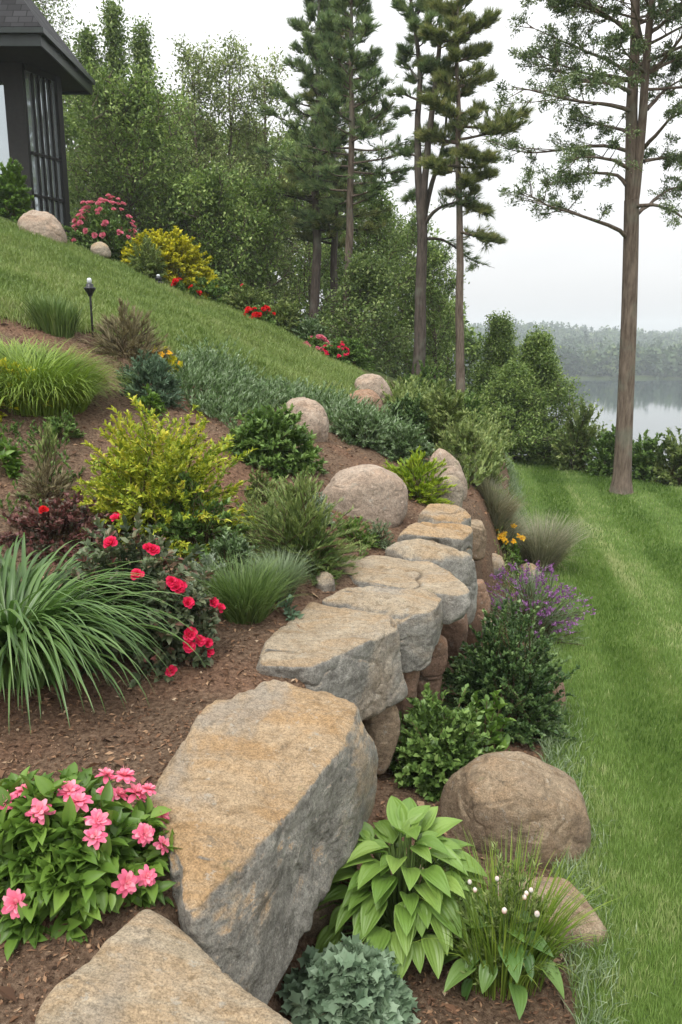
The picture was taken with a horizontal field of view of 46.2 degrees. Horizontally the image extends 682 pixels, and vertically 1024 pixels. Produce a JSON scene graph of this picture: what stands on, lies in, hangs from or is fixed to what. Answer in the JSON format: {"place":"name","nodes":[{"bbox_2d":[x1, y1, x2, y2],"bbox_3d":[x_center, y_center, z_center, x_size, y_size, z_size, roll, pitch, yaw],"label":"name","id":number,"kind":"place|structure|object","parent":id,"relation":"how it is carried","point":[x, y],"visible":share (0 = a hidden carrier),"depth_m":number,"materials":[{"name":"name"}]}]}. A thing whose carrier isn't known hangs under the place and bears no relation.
{"place":"outdoors","nodes":[
{"label":"outdoors","id":0,"kind":"place"},
{"bbox_2d":[0,217,368,397],"bbox_3d":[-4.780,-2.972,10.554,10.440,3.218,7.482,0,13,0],"label":"hillside lawn","id":1,"kind":"structure","parent":0,"point":[80,315],"depth_m":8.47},
{"bbox_2d":[17,210,67,243],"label":"boulder","id":2,"kind":"object","parent":1,"relation":"on","point":[46,224],"visible":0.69,"depth_m":13.04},
{"bbox_2d":[16,290,92,338],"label":"grass clump","id":3,"kind":"object","parent":1,"relation":"on","point":[54,318],"visible":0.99,"depth_m":7.50,"materials":[{"name":"plant"}]},
{"bbox_2d":[128,234,168,282],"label":"shrub","id":4,"kind":"object","parent":1,"relation":"on","point":[147,260],"visible":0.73,"depth_m":13.22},
{"bbox_2d":[266,297,303,335],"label":"shrub","id":5,"kind":"object","parent":1,"relation":"on","point":[286,315],"visible":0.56,"depth_m":13.71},
{"bbox_2d":[292,315,332,349],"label":"shrub","id":6,"kind":"object","parent":1,"relation":"on","point":[306,328],"visible":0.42,"depth_m":13.60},
{"bbox_2d":[0,215,681,1023],"bbox_3d":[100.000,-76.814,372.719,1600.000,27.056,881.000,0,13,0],"label":"ground","id":7,"kind":"structure","parent":0,"point":[224,687],"depth_m":3.67,"materials":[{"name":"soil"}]},
{"bbox_2d":[0,433,25,479],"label":"plant","id":8,"kind":"object","parent":7,"relation":"on","point":[12,467],"visible":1,"depth_m":5.41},
{"bbox_2d":[0,157,34,221],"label":"shrub","id":9,"kind":"object","parent":7,"relation":"on","point":[15,202],"visible":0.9,"depth_m":13.79,"materials":[{"name":"plant"}]},
{"bbox_2d":[22,419,62,489],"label":"plant","id":10,"kind":"object","parent":7,"relation":"on","point":[47,446],"visible":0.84,"depth_m":5.36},
{"bbox_2d":[0,417,85,520],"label":"bed weeds","id":11,"kind":"object","parent":7,"relation":"on","point":[15,428],"visible":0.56,"depth_m":5.72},
{"bbox_2d":[11,458,78,508],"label":"plant","id":12,"kind":"object","parent":7,"relation":"on","point":[40,487],"visible":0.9,"depth_m":5.28,"materials":[{"name":"plant"}]},
{"bbox_2d":[0,0,94,236],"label":"house","id":13,"kind":"structure","parent":7,"relation":"on","point":[42,70],"depth_m":15.87,"materials":[{"name":"black wood"}]},
{"bbox_2d":[0,83,9,174],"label":"window","id":14,"kind":"structure","parent":13,"relation":"in","point":[4,148],"depth_m":15.85,"materials":[{"name":"white glass"}]},
{"bbox_2d":[25,71,63,226],"bbox_3d":[-6.025,-7.223,16.308,0.100,3.010,0.799,5,14,22],"label":"window","id":15,"kind":"structure","parent":13,"relation":"in","point":[40,94],"depth_m":16.23,"materials":[{"name":"black glass"}]},
{"bbox_2d":[0,490,120,564],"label":"shrub","id":16,"kind":"object","parent":7,"relation":"on","point":[65,517],"visible":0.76,"depth_m":4.80,"materials":[{"name":"red plant"}]},
{"bbox_2d":[42,409,86,442],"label":"plant","id":17,"kind":"object","parent":7,"relation":"on","point":[58,426],"visible":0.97,"depth_m":5.97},
{"bbox_2d":[32,0,98,220],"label":"poplar tree","id":18,"kind":"object","parent":7,"relation":"on","point":[42,8],"visible":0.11,"depth_m":23.02,"materials":[{"name":"green plant"}]},
{"bbox_2d":[0,333,133,416],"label":"grass mound","id":19,"kind":"object","parent":7,"relation":"on","point":[62,382],"depth_m":6.22,"materials":[{"name":"plant"}]},
{"bbox_2d":[0,762,181,960],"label":"flowering shrub","id":20,"kind":"object","parent":7,"relation":"on","point":[73,843],"visible":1,"depth_m":2.38,"materials":[{"name":"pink plant"}]},
{"bbox_2d":[66,19,121,241],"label":"poplar tree","id":21,"kind":"object","parent":7,"relation":"on","point":[86,41],"visible":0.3,"depth_m":20.47,"materials":[{"name":"green plant"}]},
{"bbox_2d":[62,193,138,260],"bbox_3d":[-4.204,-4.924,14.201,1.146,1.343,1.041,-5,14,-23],"label":"flowering shrub","id":22,"kind":"object","parent":7,"relation":"on","point":[103,223],"visible":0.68,"depth_m":13.98,"materials":[{"name":"pink plant"}]},
{"bbox_2d":[0,532,206,732],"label":"strap leaf clump","id":23,"kind":"object","parent":7,"relation":"on","point":[43,627],"visible":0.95,"depth_m":3.50,"materials":[{"name":"plant"}]},
{"bbox_2d":[81,0,157,239],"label":"poplar tree","id":24,"kind":"object","parent":7,"relation":"on","point":[115,41],"visible":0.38,"depth_m":20.67,"materials":[{"name":"green plant"}]},
{"bbox_2d":[80,295,176,367],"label":"twiggy bush","id":25,"kind":"object","parent":7,"relation":"on","point":[133,328],"visible":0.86,"depth_m":7.60,"materials":[{"name":"plant"}]},
{"bbox_2d":[63,51,214,241],"bbox_3d":[-5.024,-8.342,19.309,3.576,4.753,4.059,-6,14,-24],"label":"broadleaf tree","id":26,"kind":"object","parent":7,"relation":"on","point":[132,115],"visible":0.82,"depth_m":18.50,"materials":[{"name":"green plant"}]},
{"bbox_2d":[54,506,225,687],"bbox_3d":[-1.000,0.392,3.950,0.843,0.802,0.643,0,13,0],"label":"rose bush","id":27,"kind":"object","parent":7,"relation":"on","point":[189,611],"visible":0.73,"depth_m":3.86,"materials":[{"name":"green plant"}]},
{"bbox_2d":[114,349,188,411],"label":"shrub","id":28,"kind":"object","parent":7,"relation":"on","point":[153,373],"visible":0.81,"depth_m":6.95,"materials":[{"name":"plant"}]},
{"bbox_2d":[116,13,186,235],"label":"poplar tree","id":29,"kind":"object","parent":7,"relation":"on","point":[140,48],"visible":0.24,"depth_m":21.62,"materials":[{"name":"green plant"}]},
{"bbox_2d":[61,393,259,562],"bbox_3d":[-1.166,-0.204,5.214,1.416,1.148,1.064,0,13,0],"label":"spirea bush","id":30,"kind":"object","parent":7,"relation":"on","point":[155,478],"visible":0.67,"depth_m":5.03,"materials":[{"name":"plant"}]},
{"bbox_2d":[35,909,291,1023],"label":"wall stone","id":31,"kind":"object","parent":7,"relation":"on","point":[146,966],"visible":1,"depth_m":2.08,"materials":[{"name":"stone"}]},
{"bbox_2d":[119,226,218,298],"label":"yellow bush","id":32,"kind":"object","parent":7,"relation":"on","point":[190,255],"visible":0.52,"depth_m":13.78,"materials":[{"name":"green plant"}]},
{"bbox_2d":[134,153,266,302],"bbox_3d":[-3.295,-6.435,19.138,3.224,3.680,3.101,0,13,0],"label":"broadleaf tree","id":33,"kind":"object","parent":7,"relation":"on","point":[197,195],"visible":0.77,"depth_m":18.57,"materials":[{"name":"green plant"}]},
{"bbox_2d":[147,471,255,559],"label":"shrub","id":34,"kind":"object","parent":7,"relation":"on","point":[186,530],"visible":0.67,"depth_m":5.00,"materials":[{"name":"plant"}]},
{"bbox_2d":[154,32,255,248],"bbox_3d":[-4.145,-9.235,22.590,3.047,7.761,3.379,-10,16,-39],"label":"broadleaf tree","id":35,"kind":"object","parent":7,"relation":"on","point":[198,80],"visible":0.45,"depth_m":21.87,"materials":[{"name":"green plant"}]},
{"bbox_2d":[201,527,260,579],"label":"plant","id":36,"kind":"object","parent":7,"relation":"on","point":[239,545],"visible":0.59,"depth_m":4.87,"materials":[{"name":"plant"}]},
{"bbox_2d":[185,30,292,290],"bbox_3d":[-2.983,-9.017,23.243,3.090,8.915,3.036,9,15,35],"label":"broadleaf tree","id":37,"kind":"object","parent":7,"relation":"on","point":[236,94],"visible":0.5,"depth_m":22.36,"materials":[{"name":"green plant"}]},
{"bbox_2d":[217,282,274,315],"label":"shrub","id":38,"kind":"object","parent":7,"relation":"on","point":[249,296],"visible":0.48,"depth_m":13.87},
{"bbox_2d":[199,162,295,306],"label":"broadleaf tree","id":39,"kind":"object","parent":7,"relation":"on","point":[263,203],"visible":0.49,"depth_m":19.66,"materials":[{"name":"green plant"}]},
{"bbox_2d":[184,550,311,624],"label":"grass clump","id":40,"kind":"object","parent":7,"relation":"on","point":[244,599],"visible":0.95,"depth_m":4.32,"materials":[{"name":"plant"}]},
{"bbox_2d":[150,679,378,1004],"bbox_3d":[-0.366,1.210,3.114,0.715,0.713,1.470,5,14,22],"label":"wall stone","id":41,"kind":"object","parent":7,"relation":"on","point":[266,792],"visible":0.84,"depth_m":2.82,"materials":[{"name":"stone"}]},
{"bbox_2d":[222,46,310,307],"bbox_3d":[-2.272,-8.739,23.506,2.677,9.167,2.536,7,14,28],"label":"broadleaf tree","id":42,"kind":"object","parent":7,"relation":"on","point":[264,131],"visible":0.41,"depth_m":22.91,"materials":[{"name":"green plant"}]},
{"bbox_2d":[218,401,328,479],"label":"shrub","id":43,"kind":"object","parent":7,"relation":"on","point":[274,434],"visible":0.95,"depth_m":6.46,"materials":[{"name":"plant"}]},
{"bbox_2d":[232,545,321,600],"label":"grass clump","id":44,"kind":"object","parent":7,"relation":"on","point":[295,576],"visible":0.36,"depth_m":4.67,"materials":[{"name":"plant"}]},
{"bbox_2d":[165,329,423,444],"bbox_3d":[-0.383,-1.195,8.200,2.915,1.357,2.805,0,13,0],"label":"ground cover","id":45,"kind":"object","parent":7,"relation":"on","point":[243,388],"visible":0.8,"depth_m":8.21,"materials":[{"name":"plant"}]},
{"bbox_2d":[230,475,369,584],"bbox_3d":[-0.256,0.089,5.031,0.902,0.678,0.717,-5,14,-21],"label":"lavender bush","id":46,"kind":"object","parent":7,"relation":"on","point":[299,522],"visible":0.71,"depth_m":4.97,"materials":[{"name":"plant"}]},
{"bbox_2d":[228,472,376,578],"bbox_3d":[-0.264,0.054,5.611,1.042,0.439,1.613,0,13,0],"label":"bed cover","id":47,"kind":"object","parent":7,"relation":"on","point":[254,495],"visible":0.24,"depth_m":5.79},
{"bbox_2d":[280,397,328,441],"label":"boulder","id":48,"kind":"object","parent":7,"relation":"on","point":[314,417],"visible":0.55,"depth_m":7.41,"materials":[{"name":"stone"}]},
{"bbox_2d":[258,123,354,316],"bbox_3d":[-2.340,-10.150,31.903,6.238,10.561,6.237,0,13,0],"label":"broadleaf tree","id":49,"kind":"object","parent":7,"relation":"on","point":[289,146],"visible":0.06,"depth_m":31.19,"materials":[{"name":"green plant"}]},
{"bbox_2d":[271,521,345,584],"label":"plant","id":50,"kind":"object","parent":7,"relation":"on","point":[325,556],"visible":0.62,"depth_m":4.92,"materials":[{"name":"green plant"}]},
{"bbox_2d":[247,129,374,342],"bbox_3d":[-0.973,-7.701,24.810,4.392,7.799,4.610,0,13,0],"label":"broadleaf tree","id":51,"kind":"object","parent":7,"relation":"on","point":[307,281],"visible":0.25,"depth_m":24.34,"materials":[{"name":"green plant"}]},
{"bbox_2d":[250,0,379,319],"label":"pine tree","id":52,"kind":"object","parent":7,"relation":"on","point":[301,24],"visible":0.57,"depth_m":19.56,"materials":[{"name":"green plant"}]},
{"bbox_2d":[257,0,393,336],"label":"pine tree","id":53,"kind":"object","parent":7,"relation":"on","point":[326,221],"visible":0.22,"depth_m":20.23,"materials":[{"name":"green plant"}]},
{"bbox_2d":[304,899,347,937],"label":"wall stone","id":54,"kind":"object","parent":7,"relation":"on","point":[318,925],"visible":0.08,"depth_m":3.28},
{"bbox_2d":[256,602,407,720],"bbox_3d":[-0.049,0.878,4.258,0.669,0.531,0.902,5,13,21],"label":"wall stone","id":55,"kind":"object","parent":7,"relation":"on","point":[352,656],"visible":0.73,"depth_m":4.17,"materials":[{"name":"stone"}]},
{"bbox_2d":[275,932,420,1023],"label":"ivy plant","id":56,"kind":"object","parent":7,"relation":"on","point":[347,980],"visible":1,"depth_m":2.89,"materials":[{"name":"plant"}]},
{"bbox_2d":[330,337,375,371],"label":"shrub","id":57,"kind":"object","parent":7,"relation":"on","point":[358,356],"visible":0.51,"depth_m":14.07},
{"bbox_2d":[286,0,424,338],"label":"pine tree","id":58,"kind":"object","parent":7,"relation":"on","point":[331,46],"visible":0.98,"depth_m":18.20,"materials":[{"name":"green plant"}]},
{"bbox_2d":[330,514,380,548],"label":"plant","id":59,"kind":"object","parent":7,"relation":"on","point":[356,525],"visible":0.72,"depth_m":5.66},
{"bbox_2d":[300,236,413,376],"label":"broadleaf tree","id":60,"kind":"object","parent":7,"relation":"on","point":[365,277],"visible":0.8,"depth_m":19.07,"materials":[{"name":"green plant"}]},
{"bbox_2d":[328,407,395,457],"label":"shrub","id":61,"kind":"object","parent":7,"relation":"on","point":[353,437],"visible":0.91,"depth_m":8.04,"materials":[{"name":"plant"}]},
{"bbox_2d":[320,464,407,527],"bbox_3d":[0.168,-0.117,6.267,0.723,0.528,0.526,0,13,0],"label":"boulder","id":62,"kind":"object","parent":7,"relation":"on","point":[370,492],"visible":0.78,"depth_m":6.06,"materials":[{"name":"stone"}]},
{"bbox_2d":[354,374,392,404],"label":"boulder","id":63,"kind":"object","parent":7,"relation":"on","point":[375,383],"visible":0.52,"depth_m":10.74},
{"bbox_2d":[321,178,436,383],"bbox_3d":[1.038,-6.268,23.310,3.439,6.670,3.525,0,13,0],"label":"broadleaf tree","id":64,"kind":"object","parent":7,"relation":"on","point":[372,241],"visible":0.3,"depth_m":22.55,"materials":[{"name":"green plant"}]},
{"bbox_2d":[362,705,400,774],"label":"wall stone","id":65,"kind":"object","parent":7,"relation":"on","point":[382,728],"visible":0.38,"depth_m":4.39,"materials":[{"name":"stone"}]},
{"bbox_2d":[374,420,434,466],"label":"shrub","id":66,"kind":"object","parent":7,"relation":"on","point":[404,444],"visible":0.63,"depth_m":8.13,"materials":[{"name":"plant"}]},
{"bbox_2d":[340,555,470,624],"bbox_3d":[0.412,0.487,5.148,0.873,0.277,0.496,3,13,15],"label":"flat stone","id":67,"kind":"object","parent":7,"relation":"on","point":[450,590],"visible":0.58,"depth_m":5.04,"materials":[{"name":"stone"}]},
{"bbox_2d":[381,392,433,453],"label":"shrub","id":68,"kind":"object","parent":7,"relation":"on","point":[410,407],"visible":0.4,"depth_m":9.11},
{"bbox_2d":[395,671,419,728],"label":"wall stone","id":69,"kind":"object","parent":7,"relation":"on","point":[411,679],"visible":0.2,"depth_m":4.74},
{"bbox_2d":[322,586,442,672],"bbox_3d":[0.264,0.680,4.803,0.750,0.442,0.424,0,13,0],"label":"wall stone","id":70,"kind":"object","parent":69,"relation":"on","point":[416,615],"visible":0.54,"depth_m":4.67,"materials":[{"name":"stone"}]},
{"bbox_2d":[315,796,501,981],"bbox_3d":[0.256,1.510,3.326,0.906,0.606,0.712,0,13,0],"label":"hosta","id":71,"kind":"object","parent":7,"relation":"on","point":[396,915],"visible":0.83,"depth_m":3.16,"materials":[{"name":"plant"}]},
{"bbox_2d":[369,204,454,381],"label":"broadleaf tree","id":72,"kind":"object","parent":7,"relation":"on","point":[413,232],"visible":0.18,"depth_m":24.62,"materials":[{"name":"green plant"}]},
{"bbox_2d":[381,445,456,504],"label":"shrub","id":73,"kind":"object","parent":7,"relation":"on","point":[414,472],"visible":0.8,"depth_m":6.91,"materials":[{"name":"plant"}]},
{"bbox_2d":[392,237,470,392],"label":"broadleaf tree","id":74,"kind":"object","parent":7,"relation":"on","point":[439,256],"visible":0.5,"depth_m":22.92,"materials":[{"name":"green plant"}]},
{"bbox_2d":[385,539,477,624],"bbox_3d":[0.664,0.493,5.550,0.700,0.619,0.281,-5,14,-22],"label":"wall stone","id":75,"kind":"object","parent":7,"relation":"on","point":[458,564],"visible":0.36,"depth_m":5.45,"materials":[{"name":"stone"}]},
{"bbox_2d":[417,634,447,706],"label":"wall stone","id":76,"kind":"object","parent":7,"relation":"on","point":[432,672],"visible":0.36,"depth_m":5.07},
{"bbox_2d":[397,522,472,555],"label":"flat stone","id":77,"kind":"object","parent":7,"relation":"on","point":[459,537],"visible":0.37,"depth_m":5.72,"materials":[{"name":"stone"}]},
{"bbox_2d":[378,0,493,377],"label":"forked pine tree","id":78,"kind":"object","parent":7,"relation":"on","point":[420,193],"visible":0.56,"depth_m":17.67,"materials":[{"name":"green plant"}]},
{"bbox_2d":[415,377,472,452],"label":"shrub","id":79,"kind":"object","parent":7,"relation":"on","point":[451,405],"visible":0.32,"depth_m":9.21,"materials":[{"name":"plant"}]},
{"bbox_2d":[418,504,470,526],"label":"flat stone","id":80,"kind":"object","parent":7,"relation":"on","point":[440,513],"visible":0.35,"depth_m":6.04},
{"bbox_2d":[389,682,504,802],"bbox_3d":[0.560,1.299,4.537,0.712,0.682,0.637,0,13,0],"label":"shrub","id":81,"kind":"object","parent":7,"relation":"on","point":[435,749],"visible":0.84,"depth_m":4.44,"materials":[{"name":"plant"}]},
{"bbox_2d":[426,448,467,500],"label":"boulder","id":82,"kind":"object","parent":7,"relation":"on","point":[453,466],"visible":0.45,"depth_m":7.56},
{"bbox_2d":[431,475,464,507],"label":"boulder","id":83,"kind":"object","parent":7,"relation":"on","point":[455,494],"visible":0.61,"depth_m":7.10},
{"bbox_2d":[381,372,519,488],"bbox_3d":[1.427,-1.206,11.024,2.033,1.416,6.792,2,13,9],"label":"bank cover","id":84,"kind":"object","parent":7,"relation":"on","point":[491,429],"visible":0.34,"depth_m":10.35,"materials":[{"name":"plant"}]},
{"bbox_2d":[441,614,467,661],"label":"wall stone","id":85,"kind":"object","parent":7,"relation":"on","point":[455,634],"visible":0.43,"depth_m":5.43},
{"bbox_2d":[425,287,494,392],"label":"broadleaf tree","id":86,"kind":"object","parent":7,"relation":"on","point":[469,352],"visible":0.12,"depth_m":31.82,"materials":[{"name":"green plant"}]},
{"bbox_2d":[434,411,494,465],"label":"shrub","id":87,"kind":"object","parent":7,"relation":"on","point":[467,432],"visible":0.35,"depth_m":8.84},
{"bbox_2d":[409,0,535,396],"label":"pine tree","id":88,"kind":"object","parent":7,"relation":"on","point":[466,26],"visible":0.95,"depth_m":16.88,"materials":[{"name":"green plant"}]},
{"bbox_2d":[467,579,490,647],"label":"wall stone","id":89,"kind":"object","parent":7,"relation":"on","point":[483,600],"visible":0.29,"depth_m":5.93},
{"bbox_2d":[471,519,486,560],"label":"wall stone","id":90,"kind":"object","parent":7,"relation":"on","point":[479,539],"visible":0.52,"depth_m":6.85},
{"bbox_2d":[471,690,515,750],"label":"plant","id":91,"kind":"object","parent":7,"relation":"on","point":[495,725],"visible":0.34,"depth_m":4.64,"materials":[{"name":"plant"}]},
{"bbox_2d":[465,310,531,422],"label":"young tree","id":92,"kind":"object","parent":7,"relation":"on","point":[499,347],"visible":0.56,"depth_m":19.90,"materials":[{"name":"green plant"}]},
{"bbox_2d":[460,454,536,554],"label":"grass clump","id":93,"kind":"object","parent":7,"relation":"on","point":[500,510],"visible":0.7,"depth_m":8.57,"materials":[{"name":"plant"}]},
{"bbox_2d":[440,594,579,749],"bbox_3d":[1.067,1.030,5.274,1.007,0.975,0.826,0,13,0],"label":"shrub","id":94,"kind":"object","parent":7,"relation":"on","point":[495,665],"visible":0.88,"depth_m":5.17,"materials":[{"name":"plant"}]},
{"bbox_2d":[440,751,590,868],"bbox_3d":[0.917,1.531,4.185,0.778,0.550,0.629,0,13,0],"label":"boulder","id":95,"kind":"object","parent":7,"relation":"on","point":[503,794],"visible":0.9,"depth_m":3.98,"materials":[{"name":"stone"}]},
{"bbox_2d":[410,822,629,1019],"bbox_3d":[0.662,1.601,3.159,0.868,0.601,0.899,0,13,0],"label":"flowering plant","id":96,"kind":"object","parent":7,"relation":"on","point":[520,951],"visible":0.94,"depth_m":3.09,"materials":[{"name":"green plant"}]},
{"bbox_2d":[385,318,681,378],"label":"woods","id":97,"kind":"object","parent":7,"relation":"on","point":[583,350],"visible":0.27,"depth_m":310.98,"materials":[{"name":"plant"}]},
{"bbox_2d":[485,559,595,645],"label":"purple flowers","id":98,"kind":"object","parent":7,"relation":"on","point":[527,594],"visible":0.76,"depth_m":7.00,"materials":[{"name":"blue plant"}]},
{"bbox_2d":[498,873,608,950],"bbox_3d":[0.885,1.835,3.557,0.557,0.343,0.351,0,13,0],"label":"boulder","id":99,"kind":"object","parent":7,"relation":"on","point":[596,925],"visible":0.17,"depth_m":3.48,"materials":[{"name":"stone"}]},
{"bbox_2d":[550,397,607,472],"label":"shrub","id":100,"kind":"object","parent":7,"relation":"on","point":[581,444],"visible":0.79,"depth_m":17.46,"materials":[{"name":"plant"}]},
{"bbox_2d":[582,423,615,476],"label":"shrub","id":101,"kind":"object","parent":7,"relation":"on","point":[603,462],"visible":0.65,"depth_m":16.87,"materials":[{"name":"plant"}]},
{"bbox_2d":[632,429,669,481],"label":"shrub","id":102,"kind":"object","parent":7,"relation":"on","point":[643,451],"visible":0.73,"depth_m":16.45,"materials":[{"name":"plant"}]},
{"bbox_2d":[641,426,681,485],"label":"shrub","id":103,"kind":"object","parent":7,"relation":"on","point":[673,475],"visible":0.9,"depth_m":16.23,"materials":[{"name":"plant"}]},
{"bbox_2d":[34,0,681,333],"label":"sky","id":104,"kind":"structure","parent":0,"point":[567,268],"materials":[{"name":"white"}]},
{"bbox_2d":[449,379,681,470],"bbox_3d":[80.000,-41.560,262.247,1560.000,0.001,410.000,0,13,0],"label":"lake","id":105,"kind":"structure","parent":0,"point":[657,405],"depth_m":193.93,"materials":[{"name":"grey liquid"}]},
{"bbox_2d":[505,451,681,1023],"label":"lawn","id":106,"kind":"structure","parent":0,"point":[642,906],"depth_m":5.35,"materials":[{"name":"plant"}]},
{"bbox_2d":[467,356,574,465],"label":"young tree","id":107,"kind":"object","parent":106,"relation":"on","point":[508,394],"visible":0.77,"depth_m":18.14,"materials":[{"name":"green plant"}]},
{"bbox_2d":[495,323,611,461],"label":"young tree","id":108,"kind":"object","parent":106,"relation":"on","point":[536,349],"visible":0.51,"depth_m":18.89,"materials":[{"name":"green plant"}]},
{"bbox_2d":[512,507,601,573],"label":"grass clump","id":109,"kind":"object","parent":106,"relation":"on","point":[545,548],"visible":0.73,"depth_m":9.14,"materials":[{"name":"plant"}]},
{"bbox_2d":[481,0,681,494],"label":"lawn tree","id":110,"kind":"object","parent":106,"relation":"on","point":[643,71],"visible":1,"depth_m":13.38,"materials":[{"name":"green plant"}]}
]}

